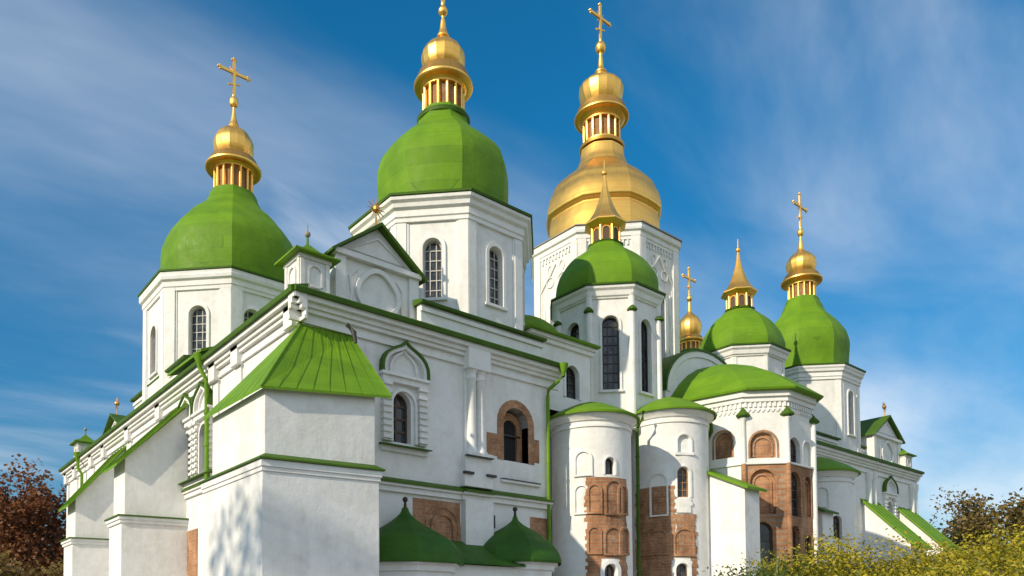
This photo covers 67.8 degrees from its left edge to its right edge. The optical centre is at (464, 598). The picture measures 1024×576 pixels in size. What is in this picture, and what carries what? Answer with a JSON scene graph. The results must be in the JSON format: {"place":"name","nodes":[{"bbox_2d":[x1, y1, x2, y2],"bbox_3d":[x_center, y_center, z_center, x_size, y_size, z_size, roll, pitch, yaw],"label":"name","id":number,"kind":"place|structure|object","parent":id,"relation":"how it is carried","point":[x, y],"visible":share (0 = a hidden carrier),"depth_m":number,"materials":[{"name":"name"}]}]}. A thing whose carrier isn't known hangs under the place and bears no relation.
{"place":"outdoors","nodes":[
{"label":"outdoors","id":0,"kind":"place"},
{"bbox_2d":[0,544,63,575],"bbox_3d":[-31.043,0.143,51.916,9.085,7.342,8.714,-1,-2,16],"label":"shrub","id":1,"kind":"object","parent":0,"point":[14,570],"visible":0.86,"depth_m":50.13,"materials":[{"name":"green plant"}]},
{"bbox_2d":[58,0,964,575],"bbox_3d":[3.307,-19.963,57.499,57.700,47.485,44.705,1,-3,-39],"label":"cathedral","id":2,"kind":"structure","parent":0,"point":[398,382],"depth_m":36.17,"materials":[{"name":"white paint"}]},
{"bbox_2d":[0,0,1023,553],"label":"sky","id":3,"kind":"structure","parent":0,"point":[897,126],"materials":[{"name":"blue"}]},
{"bbox_2d":[695,552,842,575],"bbox_3d":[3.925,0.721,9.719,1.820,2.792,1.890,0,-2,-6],"label":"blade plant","id":4,"kind":"object","parent":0,"point":[764,566],"visible":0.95,"depth_m":9.92,"materials":[{"name":"green plant"}]},
{"bbox_2d":[929,515,965,542],"bbox_3d":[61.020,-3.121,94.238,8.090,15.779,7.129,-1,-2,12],"label":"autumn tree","id":5,"kind":"object","parent":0,"point":[944,533],"visible":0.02,"depth_m":93.75,"materials":[{"name":"plant"}]},
{"label":"ground","id":6,"kind":"structure","parent":0,"visible":0},
{"bbox_2d":[2,502,59,569],"bbox_3d":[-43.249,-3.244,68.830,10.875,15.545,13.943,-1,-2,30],"label":"autumn tree","id":7,"kind":"object","parent":6,"relation":"on","point":[51,541],"visible":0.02,"depth_m":72.77,"materials":[{"name":"brown plant"}]},
{"bbox_2d":[0,454,66,575],"bbox_3d":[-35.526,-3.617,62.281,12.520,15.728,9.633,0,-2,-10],"label":"autumn tree","id":8,"kind":"object","parent":6,"relation":"on","point":[33,510],"visible":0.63,"depth_m":60.84,"materials":[{"name":"brown plant"}]},
{"bbox_2d":[6,493,65,566],"bbox_3d":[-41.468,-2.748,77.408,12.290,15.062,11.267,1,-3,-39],"label":"autumn tree","id":9,"kind":"object","parent":6,"relation":"on","point":[55,543],"visible":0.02,"depth_m":75.53,"materials":[{"name":"brown plant"}]},
{"bbox_2d":[707,563,793,575],"bbox_3d":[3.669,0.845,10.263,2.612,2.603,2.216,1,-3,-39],"label":"shrub","id":10,"kind":"object","parent":6,"relation":"on","point":[741,572],"visible":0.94,"depth_m":9.88,"materials":[{"name":"green plant"}]},
{"bbox_2d":[748,549,828,575],"bbox_3d":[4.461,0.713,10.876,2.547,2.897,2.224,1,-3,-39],"label":"shrub","id":11,"kind":"object","parent":6,"relation":"on","point":[796,568],"visible":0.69,"depth_m":10.70,"materials":[{"name":"green plant"}]},
{"bbox_2d":[741,542,863,575],"bbox_3d":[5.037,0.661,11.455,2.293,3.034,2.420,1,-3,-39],"label":"shrub","id":12,"kind":"object","parent":6,"relation":"on","point":[752,562],"visible":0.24,"depth_m":11.63,"materials":[{"name":"green plant"}]},
{"bbox_2d":[761,525,902,575],"bbox_3d":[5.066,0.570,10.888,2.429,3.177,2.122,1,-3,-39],"label":"shrub","id":13,"kind":"object","parent":6,"relation":"on","point":[836,562],"visible":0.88,"depth_m":10.59,"materials":[{"name":"green plant"}]},
{"bbox_2d":[791,538,896,575],"bbox_3d":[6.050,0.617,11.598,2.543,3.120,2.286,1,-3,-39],"label":"shrub","id":14,"kind":"object","parent":6,"relation":"on","point":[858,552],"visible":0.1,"depth_m":11.69,"materials":[{"name":"green plant"}]},
{"bbox_2d":[787,566,928,575],"bbox_3d":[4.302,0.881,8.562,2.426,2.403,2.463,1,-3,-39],"label":"shrub","id":15,"kind":"object","parent":6,"relation":"on","point":[880,573],"visible":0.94,"depth_m":8.01,"materials":[{"name":"green plant"}]},
{"bbox_2d":[844,527,929,575],"bbox_3d":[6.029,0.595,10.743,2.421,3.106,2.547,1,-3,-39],"label":"shrub","id":16,"kind":"object","parent":6,"relation":"on","point":[894,562],"visible":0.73,"depth_m":10.52,"materials":[{"name":"green plant"}]},
{"bbox_2d":[859,539,964,574],"bbox_3d":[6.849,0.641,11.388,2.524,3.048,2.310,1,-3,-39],"label":"shrub","id":17,"kind":"object","parent":6,"relation":"on","point":[938,542],"visible":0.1,"depth_m":11.30,"materials":[{"name":"green plant"}]},
{"bbox_2d":[899,552,993,575],"bbox_3d":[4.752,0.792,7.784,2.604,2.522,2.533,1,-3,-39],"label":"shrub","id":18,"kind":"object","parent":6,"relation":"on","point":[929,569],"visible":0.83,"depth_m":7.80,"materials":[{"name":"green plant"}]},
{"bbox_2d":[880,518,1023,574],"bbox_3d":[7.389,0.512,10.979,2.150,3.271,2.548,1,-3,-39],"label":"shrub","id":19,"kind":"object","parent":6,"relation":"on","point":[988,544],"visible":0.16,"depth_m":10.72,"materials":[{"name":"green plant"}]},
{"bbox_2d":[888,548,1023,575],"bbox_3d":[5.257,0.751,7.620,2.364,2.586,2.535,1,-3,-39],"label":"shrub","id":20,"kind":"object","parent":6,"relation":"on","point":[1018,569],"visible":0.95,"depth_m":7.74,"materials":[{"name":"green plant"}]},
{"bbox_2d":[889,543,1023,575],"bbox_3d":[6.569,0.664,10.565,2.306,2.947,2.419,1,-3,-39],"label":"shrub","id":21,"kind":"object","parent":6,"relation":"on","point":[939,557],"visible":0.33,"depth_m":10.16,"materials":[{"name":"green plant"}]},
{"bbox_2d":[911,531,1023,575],"bbox_3d":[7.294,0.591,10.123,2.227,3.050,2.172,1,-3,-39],"label":"shrub","id":22,"kind":"object","parent":6,"relation":"on","point":[1019,555],"visible":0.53,"depth_m":10.04,"materials":[{"name":"green plant"}]},
{"bbox_2d":[929,484,1017,559],"bbox_3d":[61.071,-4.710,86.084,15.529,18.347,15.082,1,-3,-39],"label":"autumn tree","id":23,"kind":"object","parent":6,"relation":"on","point":[976,519],"visible":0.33,"depth_m":86.37,"materials":[{"name":"brown plant"}]},
{"bbox_2d":[945,524,1023,574],"bbox_3d":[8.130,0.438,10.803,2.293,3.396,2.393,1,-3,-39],"label":"shrub","id":24,"kind":"object","parent":6,"relation":"on","point":[997,543],"visible":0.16,"depth_m":11.06,"materials":[{"name":"green plant"}]},
{"bbox_2d":[971,487,1023,556],"bbox_3d":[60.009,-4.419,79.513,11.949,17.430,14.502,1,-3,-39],"label":"autumn tree","id":25,"kind":"object","parent":6,"relation":"on","point":[1017,512],"visible":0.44,"depth_m":78.69,"materials":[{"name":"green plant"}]}
]}

